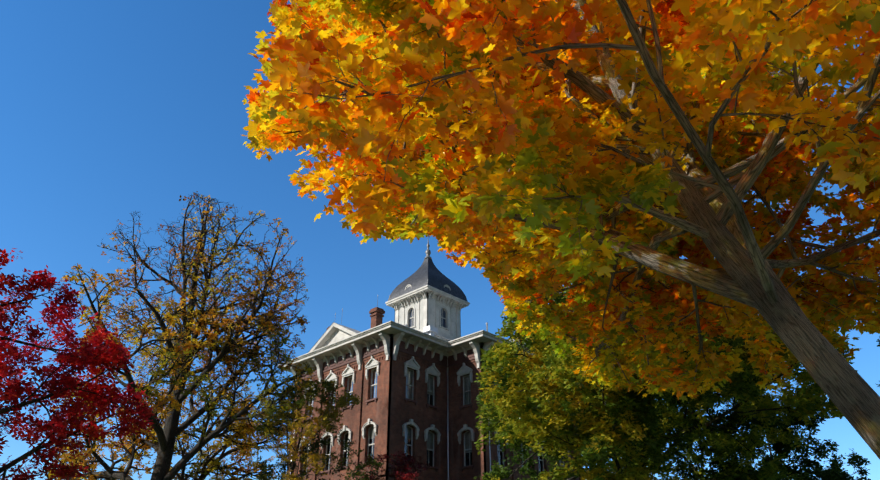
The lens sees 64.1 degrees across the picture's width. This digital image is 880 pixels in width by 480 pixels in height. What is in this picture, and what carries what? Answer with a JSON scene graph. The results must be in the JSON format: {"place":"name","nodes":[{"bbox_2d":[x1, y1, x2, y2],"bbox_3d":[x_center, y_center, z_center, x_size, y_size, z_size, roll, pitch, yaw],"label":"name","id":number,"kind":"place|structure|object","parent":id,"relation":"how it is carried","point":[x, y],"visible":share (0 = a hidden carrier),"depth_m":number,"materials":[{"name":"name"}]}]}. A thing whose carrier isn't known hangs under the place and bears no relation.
{"place":"outdoors","nodes":[
{"label":"outdoors","id":0,"kind":"place"},
{"bbox_2d":[0,248,158,479],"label":"red maple","id":1,"kind":"object","parent":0,"point":[14,387],"depth_m":18.56,"materials":[{"name":"red plant"}]},
{"bbox_2d":[44,191,316,479],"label":"tree","id":2,"kind":"object","parent":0,"point":[176,405],"depth_m":37.02,"materials":[{"name":"plant"}]},
{"bbox_2d":[254,378,383,479],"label":"tree","id":3,"kind":"object","parent":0,"point":[310,432],"depth_m":36.43,"materials":[{"name":"green plant"}]},
{"bbox_2d":[327,307,384,328],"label":"hall chimneys","id":4,"kind":"object","parent":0,"point":[376,315],"visible":0.15,"depth_m":53.01,"materials":[{"name":"red brick"}]},
{"bbox_2d":[353,450,429,479],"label":"shrub","id":5,"kind":"object","parent":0,"point":[403,476],"depth_m":36.27,"materials":[{"name":"red plant"}]},
{"bbox_2d":[424,325,437,335],"bbox_3d":[-0.715,7.610,54.458,0.700,1.700,0.900,-25,-37,38],"label":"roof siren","id":6,"kind":"object","parent":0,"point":[430,330],"visible":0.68,"depth_m":54.49,"materials":[{"name":"grey metal"}]},
{"bbox_2d":[286,348,580,479],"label":"brick walls","id":7,"kind":"structure","parent":0,"point":[390,412],"depth_m":49.09,"materials":[{"name":"brown brick"}]},
{"bbox_2d":[300,337,482,378],"bbox_3d":[0.440,12.859,59.834,18.120,1.050,22.720,-25,-37,38],"label":"hall frieze","id":8,"kind":"object","parent":7,"relation":"attached to","point":[461,357],"visible":0.12,"depth_m":51.58,"materials":[{"name":"red brick"}]},
{"bbox_2d":[278,321,532,372],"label":"roof cornice","id":9,"kind":"structure","parent":7,"relation":"on","point":[392,327],"depth_m":50.84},
{"bbox_2d":[309,323,527,351],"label":"hall pediments","id":10,"kind":"object","parent":9,"relation":"on","point":[334,332],"visible":0.12,"depth_m":53.47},
{"bbox_2d":[308,322,518,352],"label":"hall pediment roofs","id":11,"kind":"structure","parent":10,"relation":"on","point":[355,331],"depth_m":53.47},
{"bbox_2d":[290,332,563,471],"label":"building trim","id":12,"kind":"structure","parent":7,"relation":"attached to","point":[412,363],"depth_m":50.59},
{"bbox_2d":[385,284,469,340],"bbox_3d":[-1.116,7.863,62.529,5.740,6.937,5.740,-25,-37,38],"label":"cupola","id":13,"kind":"object","parent":7,"relation":"on","point":[427,293],"visible":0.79,"depth_m":61.64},
{"bbox_2d":[399,298,455,336],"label":"wall","id":14,"kind":"structure","parent":13,"relation":"attached to","point":[433,320],"depth_m":61.40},
{"bbox_2d":[409,309,445,327],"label":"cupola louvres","id":15,"kind":"object","parent":13,"relation":"in","point":[410,322],"visible":0.38,"depth_m":61.67,"materials":[{"name":"grey wood"}]},
{"bbox_2d":[388,258,467,301],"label":"cupola roof","id":16,"kind":"structure","parent":13,"relation":"on","point":[427,272],"depth_m":63.17,"materials":[{"name":"grey tile"}]},
{"bbox_2d":[424,237,431,258],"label":"finial","id":17,"kind":"object","parent":16,"relation":"on","point":[428,252],"visible":0.94,"depth_m":65.97,"materials":[{"name":"grey metal"}]},
{"bbox_2d":[299,397,560,479],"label":"hall sills","id":18,"kind":"structure","parent":7,"relation":"attached to","point":[427,406],"depth_m":48.92,"materials":[{"name":"white stone"}]},
{"bbox_2d":[304,369,562,471],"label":"window","id":19,"kind":"structure","parent":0,"point":[374,392],"depth_m":49.90,"materials":[{"name":"black glass"}]},
{"bbox_2d":[306,370,561,463],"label":"hall window blinds","id":20,"kind":"object","parent":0,"point":[430,435],"depth_m":49.60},
{"bbox_2d":[0,0,879,479],"label":"sky","id":21,"kind":"structure","parent":0,"point":[111,110],"materials":[{"name":"blue"}]},
{"bbox_2d":[474,276,870,479],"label":"tree","id":22,"kind":"object","parent":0,"point":[603,439],"depth_m":21.39,"materials":[{"name":"green plant"}]},
{"bbox_2d":[751,399,803,479],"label":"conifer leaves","id":23,"kind":"object","parent":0,"point":[765,454],"depth_m":73.72,"materials":[{"name":"green plant"}]},
{"label":"ground","id":24,"kind":"structure","parent":0,"visible":0},
{"bbox_2d":[289,296,490,479],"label":"hall downpipes","id":25,"kind":"object","parent":24,"relation":"on","point":[447,416],"visible":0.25,"depth_m":50.47,"materials":[{"name":"brown metal"}]},
{"bbox_2d":[304,394,563,473],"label":"dark hall rooms","id":26,"kind":"object","parent":24,"relation":"on","point":[430,452],"depth_m":49.09,"materials":[{"name":"black"}]},
{"bbox_2d":[254,0,879,458],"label":"maple trunk and limbs","id":27,"kind":"object","parent":24,"relation":"on","point":[716,220],"visible":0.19,"depth_m":7.99,"materials":[{"name":"brown plant"}]},
{"bbox_2d":[241,0,879,401],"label":"maple leaves","id":28,"kind":"object","parent":27,"relation":"on","point":[295,50],"visible":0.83,"depth_m":7.60,"materials":[{"name":"orange plant"}]}
]}

